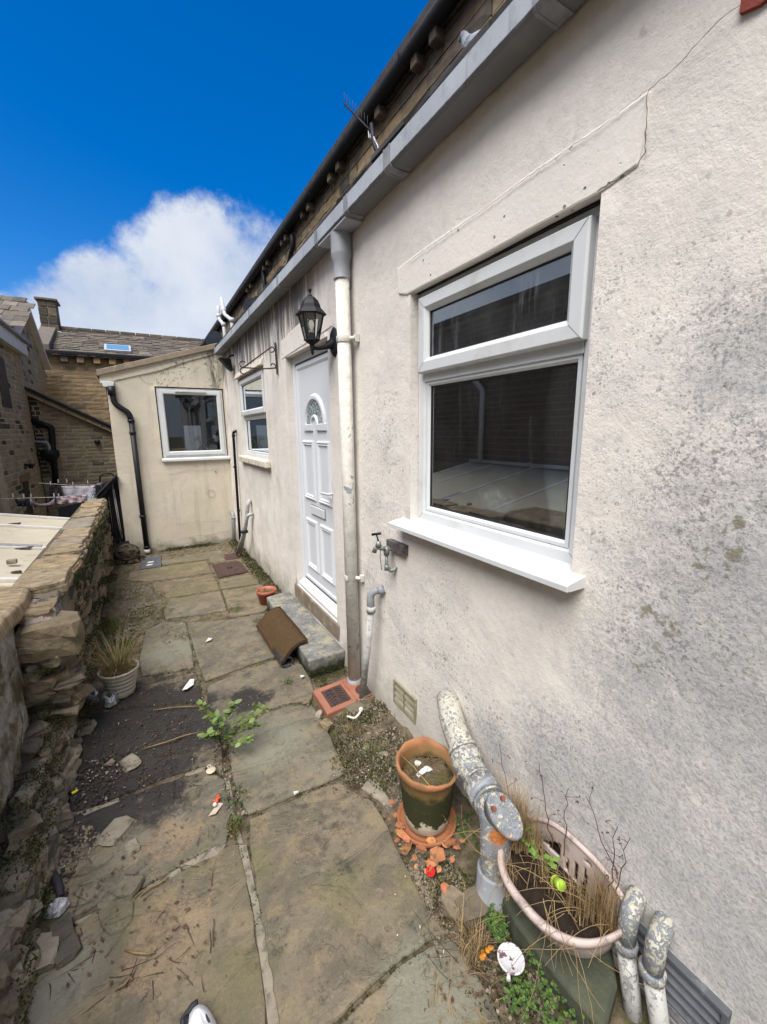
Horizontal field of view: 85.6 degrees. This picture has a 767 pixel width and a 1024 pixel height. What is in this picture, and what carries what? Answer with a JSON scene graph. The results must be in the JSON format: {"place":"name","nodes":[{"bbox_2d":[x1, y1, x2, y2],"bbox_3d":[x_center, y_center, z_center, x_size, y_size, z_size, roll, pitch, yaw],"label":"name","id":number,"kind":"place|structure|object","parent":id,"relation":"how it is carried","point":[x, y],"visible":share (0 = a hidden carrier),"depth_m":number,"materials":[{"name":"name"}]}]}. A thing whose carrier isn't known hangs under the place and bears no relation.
{"place":"outdoors","nodes":[
{"label":"outdoors","id":0,"kind":"place"},
{"bbox_2d":[4,493,92,498],"bbox_3d":[-5.747,-0.267,7.153,1.416,0.050,0.011,-7,13,-29],"label":"washing line","id":1,"kind":"object","parent":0,"point":[45,497],"visible":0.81,"depth_m":7.12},
{"bbox_2d":[15,500,29,506],"bbox_3d":[-6.142,-0.151,7.064,0.189,0.129,0.080,-7,13,-29],"label":"dark cloth","id":2,"kind":"object","parent":1,"relation":"hanging from","point":[24,503],"visible":1,"depth_m":7.06,"materials":[{"name":"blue fabric"}]},
{"bbox_2d":[30,498,53,505],"bbox_3d":[-5.885,-0.174,7.145,0.348,0.177,0.006,-7,13,-29],"label":"vest top","id":3,"kind":"object","parent":1,"relation":"hanging from","point":[33,503],"visible":1,"depth_m":7.14,"materials":[{"name":"fabric"}]},
{"bbox_2d":[56,495,86,503],"bbox_3d":[-5.491,-0.218,7.314,0.454,0.144,0.081,-7,13,-29],"label":"pillow case","id":4,"kind":"object","parent":1,"relation":"hanging from","point":[71,499],"visible":0.99,"depth_m":7.30,"materials":[{"name":"pink fabric"}]},
{"bbox_2d":[34,296,203,423],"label":"stone house","id":5,"kind":"structure","parent":0,"point":[78,357],"depth_m":16.21,"materials":[{"name":"beige stone"}]},
{"bbox_2d":[0,0,428,338],"label":"sky","id":6,"kind":"structure","parent":0,"point":[151,151],"materials":[{"name":"blue"}]},
{"bbox_2d":[216,306,225,336],"bbox_3d":[-3.489,-3.909,8.964,0.096,1.148,0.622,-7,13,-29],"label":"flue pipe","id":7,"kind":"object","parent":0,"point":[223,324],"visible":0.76,"depth_m":8.87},
{"bbox_2d":[206,331,221,344],"bbox_3d":[-3.346,-3.440,8.492,0.324,0.469,0.478,5,12,25],"label":"satellite dish","id":8,"kind":"object","parent":7,"relation":"attached to","point":[212,337],"visible":0.66,"depth_m":8.33,"materials":[{"name":"black paint"}]},
{"bbox_2d":[220,297,233,327],"bbox_3d":[-3.163,-3.797,8.408,0.096,1.275,0.980,-7,13,-29],"label":"flue pipe","id":9,"kind":"object","parent":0,"point":[228,317],"visible":0.66,"depth_m":8.50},
{"bbox_2d":[24,540,648,1023],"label":"yard paving","id":10,"kind":"structure","parent":0,"point":[366,926],"depth_m":1.68,"materials":[{"name":"stone"}]},
{"bbox_2d":[36,932,58,976],"bbox_3d":[-1.156,1.464,1.356,0.163,0.045,0.119,-5,12,-21],"label":"stone","id":11,"kind":"object","parent":10,"relation":"on","point":[47,943],"visible":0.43,"depth_m":1.36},
{"bbox_2d":[44,870,63,897],"bbox_3d":[-1.260,1.421,1.544,0.111,0.045,0.107,7,14,36],"label":"black hose end","id":12,"kind":"object","parent":10,"relation":"on","point":[57,886],"visible":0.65,"depth_m":1.57,"materials":[{"name":"rubber"}]},
{"bbox_2d":[43,897,70,918],"bbox_3d":[-1.182,1.423,1.499,0.060,0.043,0.068,3,12,17],"label":"foil ball","id":13,"kind":"object","parent":10,"relation":"on","point":[58,907],"visible":0.97,"depth_m":1.49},
{"bbox_2d":[0,497,120,1023],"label":"garden wall","id":14,"kind":"structure","parent":10,"relation":"on","point":[65,577],"depth_m":2.11,"materials":[{"name":"stone"}]},
{"bbox_2d":[95,473,118,498],"bbox_3d":[-3.790,-0.361,5.685,0.294,0.310,0.320,-7,13,-29],"label":"handrail","id":15,"kind":"object","parent":14,"relation":"on","point":[115,477],"visible":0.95,"depth_m":5.58,"materials":[{"name":"metal"}]},
{"bbox_2d":[112,489,122,538],"bbox_3d":[-3.717,0.031,5.796,0.048,0.700,0.017,-7,13,-29],"label":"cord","id":16,"kind":"object","parent":15,"relation":"hanging from","point":[118,514],"visible":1,"depth_m":5.79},
{"bbox_2d":[95,479,125,549],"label":"black gate","id":17,"kind":"structure","parent":14,"relation":"attached to","point":[115,534],"depth_m":5.79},
{"bbox_2d":[49,911,74,943],"bbox_3d":[-1.109,1.450,1.427,0.099,0.043,0.067,10,15,43],"label":"stone","id":18,"kind":"object","parent":10,"relation":"on","point":[62,928],"visible":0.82,"depth_m":1.43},
{"bbox_2d":[54,931,81,970],"bbox_3d":[-1.067,1.460,1.389,0.116,0.032,0.080,7,14,35],"label":"stone","id":19,"kind":"object","parent":10,"relation":"on","point":[69,948],"visible":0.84,"depth_m":1.37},
{"bbox_2d":[74,719,96,736],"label":"stone","id":20,"kind":"object","parent":10,"relation":"on","point":[87,729],"visible":0.74,"depth_m":2.39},
{"bbox_2d":[86,689,101,703],"bbox_3d":[-1.865,1.183,2.659,0.081,0.083,0.079,2,11,11],"label":"plastic cup","id":21,"kind":"object","parent":10,"relation":"on","point":[94,693],"visible":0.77,"depth_m":2.68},
{"bbox_2d":[101,691,119,707],"bbox_3d":[-1.750,1.183,2.652,0.094,0.084,0.094,2,11,13],"label":"plastic cup","id":22,"kind":"object","parent":10,"relation":"on","point":[105,696],"visible":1,"depth_m":2.65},
{"bbox_2d":[99,610,130,634],"bbox_3d":[-2.460,0.969,3.652,0.412,0.172,0.436,-7,13,-29],"label":"weed clump","id":23,"kind":"object","parent":10,"relation":"on","point":[110,629],"visible":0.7,"depth_m":3.67,"materials":[{"name":"green plant"}]},
{"bbox_2d":[95,815,136,845],"bbox_3d":[-1.168,1.388,1.803,0.103,0.014,0.142,1,11,11],"label":"stone","id":24,"kind":"object","parent":10,"relation":"on","point":[117,829],"visible":1,"depth_m":1.80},
{"bbox_2d":[41,682,208,911],"bbox_3d":[-1.331,1.293,2.276,0.720,0.014,1.482,-7,13,-29],"label":"soot debris","id":25,"kind":"object","parent":10,"relation":"on","point":[81,805],"visible":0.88,"depth_m":2.03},
{"bbox_2d":[114,544,145,563],"bbox_3d":[-3.482,0.562,5.617,0.459,0.270,0.295,-2,11,-6],"label":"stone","id":26,"kind":"object","parent":10,"relation":"on","point":[127,553],"visible":0.86,"depth_m":5.53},
{"bbox_2d":[120,753,140,772],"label":"stone","id":27,"kind":"object","parent":10,"relation":"on","point":[130,762],"visible":1,"depth_m":2.16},
{"bbox_2d":[124,838,139,856],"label":"stone","id":28,"kind":"object","parent":10,"relation":"on","point":[130,846],"visible":1,"depth_m":1.73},
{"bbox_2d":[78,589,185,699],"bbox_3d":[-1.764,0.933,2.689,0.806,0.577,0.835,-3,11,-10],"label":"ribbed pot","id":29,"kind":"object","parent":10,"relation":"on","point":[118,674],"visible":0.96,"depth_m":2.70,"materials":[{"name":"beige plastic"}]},
{"bbox_2d":[120,875,143,899],"bbox_3d":[-0.953,1.426,1.571,0.060,0.029,0.081,0,11,3],"label":"stone","id":30,"kind":"object","parent":10,"relation":"on","point":[133,884],"visible":1,"depth_m":1.56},
{"bbox_2d":[124,949,154,954],"bbox_3d":[-0.811,1.459,1.373,0.110,0.013,0.014,0,11,5],"label":"stick","id":31,"kind":"object","parent":10,"relation":"on","point":[136,952],"visible":1,"depth_m":1.37,"materials":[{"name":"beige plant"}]},
{"bbox_2d":[131,590,165,603],"bbox_3d":[-2.470,0.866,4.397,0.367,0.106,0.349,-7,13,-29],"label":"weed clump","id":32,"kind":"object","parent":10,"relation":"on","point":[152,591],"visible":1,"depth_m":4.39,"materials":[{"name":"green plant"}]},
{"bbox_2d":[140,555,161,569],"bbox_3d":[-3.123,0.683,5.574,0.253,0.032,0.584,-7,13,-29],"label":"inspection cover","id":33,"kind":"object","parent":10,"relation":"on","point":[156,563],"visible":0.74,"depth_m":5.53,"materials":[{"name":"grey metal"}]},
{"bbox_2d":[144,731,202,748],"bbox_3d":[-1.175,1.277,2.327,0.300,0.013,0.017,-6,12,-26],"label":"stick","id":34,"kind":"object","parent":10,"relation":"on","point":[171,740],"visible":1,"depth_m":2.32,"materials":[{"name":"wood"}]},
{"bbox_2d":[180,999,215,1023],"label":"trainer shoe","id":35,"kind":"object","parent":10,"relation":"on","point":[195,1013],"visible":1,"depth_m":1.19,"materials":[{"name":"white rubber"}]},
{"bbox_2d":[209,803,222,815],"bbox_3d":[-0.766,1.365,1.901,0.028,0.012,0.078,2,11,15],"label":"plastic scrap","id":36,"kind":"object","parent":10,"relation":"on","point":[216,809],"visible":1,"depth_m":1.90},
{"bbox_2d":[212,561,247,578],"bbox_3d":[-1.958,0.724,5.287,0.353,0.036,0.578,-7,13,-29],"label":"manhole cover","id":37,"kind":"object","parent":10,"relation":"on","point":[227,569],"visible":0.96,"depth_m":5.22,"materials":[{"name":"metal"}]},
{"bbox_2d":[223,553,239,559],"bbox_3d":[-2.083,0.631,5.826,0.345,0.034,0.326,-7,13,-29],"label":"corner drain","id":38,"kind":"object","parent":10,"relation":"on","point":[230,556],"visible":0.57,"depth_m":5.78,"materials":[{"name":"metal"}]},
{"bbox_2d":[196,699,272,767],"bbox_3d":[-0.789,1.150,2.226,0.395,0.348,0.199,-4,11,-14],"label":"sapling","id":39,"kind":"object","parent":10,"relation":"on","point":[211,733],"visible":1,"depth_m":2.20,"materials":[{"name":"green plant"}]},
{"bbox_2d":[223,812,247,832],"bbox_3d":[-0.656,1.363,1.826,0.092,0.058,0.130,0,11,2],"label":"weed clump","id":40,"kind":"object","parent":10,"relation":"on","point":[237,819],"visible":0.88,"depth_m":1.83,"materials":[{"name":"green plant"}]},
{"bbox_2d":[218,783,254,808],"bbox_3d":[-0.697,1.337,1.965,0.158,0.058,0.155,-7,13,-29],"label":"weed clump","id":41,"kind":"object","parent":10,"relation":"on","point":[228,796],"visible":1,"depth_m":1.96,"materials":[{"name":"green plant"}]},
{"bbox_2d":[256,586,275,605],"bbox_3d":[-1.178,0.852,4.182,0.200,0.151,0.214,-7,13,-29],"label":"plastic pot","id":42,"kind":"object","parent":10,"relation":"on","point":[263,593],"visible":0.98,"depth_m":4.13,"materials":[{"name":"plastic"}]},
{"bbox_2d":[46,582,511,1002],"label":"dead leaves","id":43,"kind":"object","parent":10,"relation":"on","point":[204,942],"visible":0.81,"depth_m":1.50,"materials":[{"name":"brown plant"}]},
{"bbox_2d":[256,606,307,667],"bbox_3d":[-0.838,0.989,3.360,0.239,0.180,0.718,-7,13,-29],"label":"door mat","id":44,"kind":"object","parent":10,"relation":"on","point":[283,635],"depth_m":3.28,"materials":[{"name":"fabric"}]},
{"bbox_2d":[101,583,471,918],"bbox_3d":[-1.291,1.116,3.145,1.068,0.045,4.663,-11,15,-43],"label":"golden moss","id":45,"kind":"object","parent":10,"relation":"on","point":[229,817],"visible":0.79,"depth_m":3.28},
{"bbox_2d":[49,685,526,1013],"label":"twigs","id":46,"kind":"object","parent":10,"relation":"on","point":[215,861],"visible":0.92,"depth_m":1.68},
{"bbox_2d":[45,576,556,1023],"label":"gravel","id":47,"kind":"structure","parent":10,"relation":"on","point":[418,862],"depth_m":1.70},
{"bbox_2d":[425,859,437,867],"bbox_3d":[0.186,1.376,1.621,0.046,0.005,0.051,-15,2,-42],"label":"terracotta shard","id":48,"kind":"object","parent":47,"relation":"on","point":[428,862],"visible":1,"depth_m":1.62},
{"bbox_2d":[430,846,445,862],"bbox_3d":[0.215,1.356,1.641,0.063,0.007,0.055,-1,37,4],"label":"terracotta shard","id":49,"kind":"object","parent":48,"relation":"on","point":[437,853],"visible":1,"depth_m":1.64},
{"bbox_2d":[267,591,344,678],"bbox_3d":[-0.738,0.999,3.555,0.280,0.172,1.362,-7,13,-29],"label":"door step","id":50,"kind":"object","parent":10,"relation":"on","point":[321,647],"depth_m":3.15,"materials":[{"name":"stone"}]},
{"bbox_2d":[319,718,333,731],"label":"stone","id":51,"kind":"object","parent":10,"relation":"on","point":[326,724],"visible":1,"depth_m":2.41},
{"bbox_2d":[83,538,578,1023],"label":"ground moss","id":52,"kind":"object","parent":10,"relation":"on","point":[264,573],"visible":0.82,"depth_m":2.14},
{"bbox_2d":[313,678,371,718],"bbox_3d":[-0.253,1.204,2.714,0.363,0.070,0.291,-7,13,-29],"label":"drain gully","id":53,"kind":"object","parent":10,"relation":"on","point":[333,699],"visible":0.77,"depth_m":2.67,"materials":[{"name":"ceramic"}]},
{"bbox_2d":[340,715,368,735],"bbox_3d":[-0.164,1.243,2.399,0.183,0.063,0.178,-7,13,-29],"label":"dry grass clump","id":54,"kind":"object","parent":10,"relation":"on","point":[351,727],"visible":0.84,"depth_m":2.39,"materials":[{"name":"green plant"}]},
{"bbox_2d":[345,700,369,714],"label":"stone","id":55,"kind":"object","parent":10,"relation":"on","point":[353,707],"visible":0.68,"depth_m":2.56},
{"bbox_2d":[358,739,384,767],"bbox_3d":[-0.097,1.250,2.179,0.286,0.145,0.236,-1,11,-4],"label":"dry grass clump","id":56,"kind":"object","parent":10,"relation":"on","point":[372,753],"visible":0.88,"depth_m":2.18,"materials":[{"name":"green plant"}]},
{"bbox_2d":[401,841,411,852],"bbox_3d":[0.096,1.364,1.692,0.050,0.005,0.058,8,13,-9],"label":"terracotta shard","id":57,"kind":"object","parent":10,"relation":"on","point":[406,846],"visible":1,"depth_m":1.69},
{"bbox_2d":[416,845,426,853],"bbox_3d":[0.153,1.357,1.670,0.042,0.005,0.054,9,-8,-5],"label":"terracotta shard","id":58,"kind":"object","parent":10,"relation":"on","point":[422,849],"visible":1,"depth_m":1.67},
{"bbox_2d":[395,736,456,848],"bbox_3d":[0.187,1.202,1.786,0.270,0.327,0.270,-7,13,-29],"label":"terracotta pot","id":59,"kind":"object","parent":10,"relation":"on","point":[424,806],"visible":0.92,"depth_m":1.73,"materials":[{"name":"ceramic"}]},
{"bbox_2d":[426,866,434,877],"bbox_3d":[0.181,1.382,1.593,0.035,0.023,0.036,-7,13,-29],"label":"red bottle cap","id":60,"kind":"object","parent":10,"relation":"on","point":[430,873],"visible":1,"depth_m":1.59,"materials":[{"name":"plastic"}]},
{"bbox_2d":[440,884,464,923],"bbox_3d":[0.265,1.415,1.492,0.117,0.057,0.088,7,14,35],"label":"stone","id":61,"kind":"object","parent":10,"relation":"on","point":[447,900],"visible":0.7,"depth_m":1.49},
{"bbox_2d":[426,939,515,1023],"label":"dry grass clump","id":62,"kind":"object","parent":10,"relation":"on","point":[465,990],"visible":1,"depth_m":1.27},
{"bbox_2d":[454,885,488,931],"bbox_3d":[0.325,1.416,1.483,0.140,0.061,0.098,-5,12,-21],"label":"stone","id":63,"kind":"object","parent":10,"relation":"on","point":[476,911],"visible":0.58,"depth_m":1.46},
{"bbox_2d":[435,871,509,994],"bbox_3d":[0.331,1.362,1.393,0.297,0.205,0.286,-2,11,-6],"label":"dry grass clump","id":64,"kind":"object","parent":10,"relation":"on","point":[474,937],"visible":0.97,"depth_m":1.38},
{"bbox_2d":[479,945,493,960],"bbox_3d":[0.327,1.407,1.324,0.057,0.017,0.025,-7,13,-29],"label":"orange fungus","id":65,"kind":"object","parent":10,"relation":"on","point":[487,950],"visible":1,"depth_m":1.32},
{"bbox_2d":[215,0,766,1023],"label":"rendered cottage","id":66,"kind":"structure","parent":10,"relation":"on","point":[581,190],"depth_m":1.25,"materials":[{"name":"paint"}]},
{"bbox_2d":[96,343,233,554],"bbox_3d":[-3.594,-1.046,6.914,1.600,3.082,2.300,-7,13,-29],"label":"lean to porch","id":67,"kind":"object","parent":66,"relation":"attached to","point":[165,399],"visible":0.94,"depth_m":6.02,"materials":[{"name":"paint"}]},
{"bbox_2d":[107,386,150,553],"bbox_3d":[-3.495,-0.535,5.713,0.268,2.311,0.090,-7,13,-29],"label":"lean to downpipe","id":68,"kind":"object","parent":67,"relation":"attached to","point":[111,390],"visible":1,"depth_m":5.71,"materials":[{"name":"black paint"}]},
{"bbox_2d":[155,387,229,461],"bbox_3d":[-2.782,-1.270,6.067,0.920,1.038,0.120,-7,13,-29],"label":"window","id":69,"kind":"structure","parent":67,"relation":"in","point":[217,454],"depth_m":6.05,"materials":[{"name":"white plastic"}]},
{"bbox_2d":[184,426,202,449],"bbox_3d":[-2.836,-1.085,6.183,0.230,0.400,0.012,-7,13,-29],"label":"card picture","id":70,"kind":"object","parent":67,"relation":"on","point":[191,433],"visible":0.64,"depth_m":6.17},
{"bbox_2d":[194,435,218,449],"bbox_3d":[-2.655,-1.034,6.258,0.372,0.266,0.026,-7,13,-29],"label":"orchid","id":71,"kind":"object","parent":67,"relation":"on","point":[216,438],"visible":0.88,"depth_m":6.25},
{"bbox_2d":[218,354,233,371],"bbox_3d":[-2.038,-1.930,5.342,0.165,0.200,0.252,7,14,35],"label":"security light","id":72,"kind":"object","parent":66,"relation":"attached to","point":[226,363],"visible":1,"depth_m":5.32,"materials":[{"name":"black paint"}]},
{"bbox_2d":[230,510,235,540],"bbox_3d":[-2.370,0.300,6.539,0.097,0.650,0.115,-7,13,-29],"label":"lean to waste pipe","id":73,"kind":"object","parent":66,"relation":"attached to","point":[233,517],"visible":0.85,"depth_m":6.48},
{"bbox_2d":[232,429,240,540],"bbox_3d":[-2.079,-0.288,5.899,0.068,1.761,0.214,-10,14,-40],"label":"corner pipe","id":74,"kind":"object","parent":66,"relation":"attached to","point":[236,479],"visible":0.96,"depth_m":5.87,"materials":[{"name":"black paint"}]},
{"bbox_2d":[235,498,253,554],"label":"kitchen waste pipes","id":75,"kind":"object","parent":66,"relation":"attached to","point":[243,531],"visible":0.98,"depth_m":5.39,"materials":[{"name":"grey plastic"}]},
{"bbox_2d":[234,357,270,467],"bbox_3d":[-1.520,-1.124,4.832,0.145,1.126,1.390,-7,13,-29],"label":"window","id":76,"kind":"structure","parent":66,"relation":"in","point":[252,391],"depth_m":4.80,"materials":[{"name":"white plastic"}]},
{"bbox_2d":[239,342,277,374],"bbox_3d":[-1.107,-1.359,3.660,0.328,0.290,0.044,-7,13,-29],"label":"basket bracket","id":77,"kind":"object","parent":66,"relation":"attached to","point":[276,365],"visible":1,"depth_m":3.70,"materials":[{"name":"metal"}]},
{"bbox_2d":[292,341,336,618],"bbox_3d":[-0.550,-0.247,3.379,0.112,2.050,0.945,-7,13,-29],"label":"door","id":78,"kind":"structure","parent":66,"relation":"in","point":[310,372],"depth_m":3.40,"materials":[{"name":"plastic"}]},
{"bbox_2d":[295,288,337,356],"bbox_3d":[-0.413,-1.181,2.587,0.250,0.393,0.196,-7,13,-29],"label":"wall lantern","id":79,"kind":"object","parent":66,"relation":"attached to","point":[310,309],"depth_m":2.57,"materials":[{"name":"black paint"}]},
{"bbox_2d":[331,230,364,684],"bbox_3d":[-0.214,-0.176,2.566,0.120,2.805,0.148,-7,13,-29],"label":"downpipe","id":80,"kind":"object","parent":66,"relation":"attached to","point":[341,248],"visible":0.98,"depth_m":2.49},
{"bbox_2d":[343,97,377,150],"bbox_3d":[-0.144,-2.756,2.949,0.028,0.749,0.622,-7,13,-29],"label":"tv aerial","id":81,"kind":"object","parent":66,"relation":"attached to","point":[372,137],"visible":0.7,"depth_m":2.90,"materials":[{"name":"black paint"}]},
{"bbox_2d":[359,585,385,698],"bbox_3d":[-0.079,0.832,2.525,0.208,0.838,0.084,5,12,26],"label":"sink waste pipe","id":82,"kind":"object","parent":66,"relation":"attached to","point":[371,606],"visible":0.94,"depth_m":2.49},
{"bbox_2d":[371,532,407,572],"bbox_3d":[0.032,0.226,2.201,0.138,0.238,0.170,-7,13,-29],"label":"outdoor tap","id":83,"kind":"object","parent":66,"relation":"attached to","point":[398,547],"visible":1,"depth_m":2.21,"materials":[{"name":"grey metal"}]},
{"bbox_2d":[214,0,585,355],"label":"roof gutter","id":84,"kind":"object","parent":66,"relation":"attached to","point":[513,37],"visible":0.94,"depth_m":1.51,"materials":[{"name":"plastic"}]},
{"bbox_2d":[458,30,479,48],"bbox_3d":[0.388,-1.906,1.669,0.069,0.191,0.272,-7,13,-29],"label":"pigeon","id":85,"kind":"object","parent":66,"relation":"on","point":[465,38],"visible":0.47,"depth_m":1.70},
{"bbox_2d":[437,689,522,912],"bbox_3d":[0.351,1.139,1.714,0.145,0.534,0.626,-3,11,-12],"label":"soil pipe","id":86,"kind":"object","parent":66,"relation":"attached to","point":[473,773],"visible":0.93,"depth_m":1.50,"materials":[{"name":"plastic"}]},
{"bbox_2d":[388,205,599,592],"bbox_3d":[0.363,-0.395,1.631,0.190,1.110,1.055,-7,13,-29],"label":"window","id":87,"kind":"structure","parent":66,"relation":"in","point":[502,341],"depth_m":1.53,"materials":[{"name":"white plastic"}]},
{"bbox_2d":[613,884,646,1023],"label":"basin waste pipe","id":88,"kind":"object","parent":66,"relation":"attached to","point":[635,900],"visible":0.92,"depth_m":1.20,"materials":[{"name":"plastic"}]},
{"bbox_2d":[638,910,674,1023],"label":"basin waste pipe","id":89,"kind":"object","parent":66,"relation":"attached to","point":[660,933],"visible":0.99,"depth_m":1.14,"materials":[{"name":"plastic"}]},
{"bbox_2d":[453,811,584,1023],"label":"clover patch","id":90,"kind":"object","parent":10,"relation":"on","point":[501,930],"visible":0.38,"depth_m":1.24,"materials":[{"name":"green plant"}]},
{"bbox_2d":[497,942,524,981],"bbox_3d":[0.394,1.395,1.292,0.092,0.014,0.084,-7,13,-29],"label":"plastic disc","id":91,"kind":"object","parent":90,"relation":"on","point":[507,960],"visible":0.98,"depth_m":1.29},
{"bbox_2d":[502,894,616,1023],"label":"planter slab","id":92,"kind":"object","parent":10,"relation":"on","point":[525,932],"depth_m":1.25,"materials":[{"name":"stone"}]},
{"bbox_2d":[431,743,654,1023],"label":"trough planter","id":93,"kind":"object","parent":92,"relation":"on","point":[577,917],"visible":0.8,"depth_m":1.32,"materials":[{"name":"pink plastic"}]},
{"bbox_2d":[550,874,565,891],"bbox_3d":[0.575,1.223,1.364,0.035,0.053,0.055,-3,11,-11],"label":"green cap","id":94,"kind":"object","parent":93,"relation":"on","point":[554,879],"visible":0.77,"depth_m":1.35,"materials":[{"name":"plastic"}]},
{"label":"ground","id":95,"kind":"structure","parent":0,"visible":0},
{"bbox_2d":[0,586,32,821],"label":"gate pier","id":96,"kind":"structure","parent":95,"relation":"on","point":[15,602],"depth_m":1.91,"materials":[{"name":"stone"}]},
{"bbox_2d":[0,318,47,515],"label":"stone cottage with fascia","id":97,"kind":"object","parent":95,"relation":"on","point":[18,477],"visible":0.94,"depth_m":9.63,"materials":[{"name":"brown stone"}]},
{"bbox_2d":[0,357,12,408],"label":"window","id":98,"kind":"structure","parent":97,"relation":"in","point":[4,387],"depth_m":9.15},
{"bbox_2d":[22,481,33,514],"bbox_3d":[-8.501,-0.074,9.951,0.022,1.320,0.550,-7,13,-29],"label":"doorway","id":99,"kind":"structure","parent":97,"relation":"in","point":[25,485],"depth_m":9.88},
{"bbox_2d":[0,295,51,515],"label":"gable house","id":100,"kind":"structure","parent":95,"relation":"on","point":[16,314],"depth_m":12.85,"materials":[{"name":"stone"}]},
{"bbox_2d":[0,513,68,585],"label":"outbuilding","id":101,"kind":"structure","parent":95,"relation":"on","point":[37,533],"depth_m":3.62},
{"bbox_2d":[58,502,83,517],"bbox_3d":[-5.254,0.903,7.228,0.418,2.173,0.060,-7,13,-29],"label":"yard fence","id":102,"kind":"object","parent":95,"relation":"on","point":[68,511],"visible":0.21,"depth_m":6.99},
{"bbox_2d":[24,386,120,518],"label":"stone outhouse","id":103,"kind":"structure","parent":95,"relation":"on","point":[83,458],"depth_m":11.69,"materials":[{"name":"stone"}]},
{"bbox_2d":[30,418,59,484],"bbox_3d":[-9.190,-1.644,11.312,0.557,1.825,0.429,-7,13,-29],"label":"soil stack","id":104,"kind":"object","parent":103,"relation":"attached to","point":[52,455],"visible":0.97,"depth_m":11.28,"materials":[{"name":"black paint"}]},
{"bbox_2d":[34,440,50,449],"bbox_3d":[-9.248,-1.756,11.210,0.398,0.380,0.076,-7,13,-29],"label":"waste pipe","id":105,"kind":"object","parent":104,"relation":"attached to","point":[44,442],"visible":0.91,"depth_m":11.21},
{"bbox_2d":[199,0,576,486],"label":"stone terrace house","id":106,"kind":"structure","parent":95,"relation":"on","point":[433,60],"depth_m":4.24,"materials":[{"name":"stone"}]},
{"bbox_2d":[286,234,294,262],"bbox_3d":[-1.640,-4.427,7.162,0.080,0.469,0.572,-7,13,-29],"label":"downpipe","id":107,"kind":"object","parent":106,"relation":"attached to","point":[292,245],"visible":0.57,"depth_m":6.93,"materials":[{"name":"black paint"}]},
{"bbox_2d":[201,0,458,345],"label":"eaves gutter","id":108,"kind":"object","parent":106,"relation":"attached to","point":[438,12],"visible":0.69,"depth_m":4.51,"materials":[{"name":"black paint"}]},
{"label":"terracotta shard","id":109,"kind":"object","parent":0,"visible":0},
{"bbox_2d":[444,838,455,845],"bbox_3d":[0.273,1.346,1.690,0.056,0.004,0.033,-5,-5,-19],"label":"terracotta shard","id":110,"kind":"object","parent":109,"relation":"on","point":[450,841],"visible":1,"depth_m":1.69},
{"bbox_3d":[-6.403,-0.576,8.471,1.015,0.116,0.011,-7,13,-29],"label":"washing line","id":111,"kind":"object","parent":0,"visible":0},
{"bbox_2d":[49,485,54,502],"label":"trousers","id":112,"kind":"object","parent":111,"relation":"hanging from","point":[51,490],"visible":0.81,"depth_m":8.38,"materials":[{"name":"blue fabric"}]},
{"bbox_2d":[61,485,95,497],"bbox_3d":[-6.274,-0.392,8.576,0.591,0.333,0.084,-7,13,-29],"label":"bed sheet","id":113,"kind":"object","parent":111,"relation":"hanging from","point":[74,490],"visible":0.56,"depth_m":8.55,"materials":[{"name":"white fabric"}]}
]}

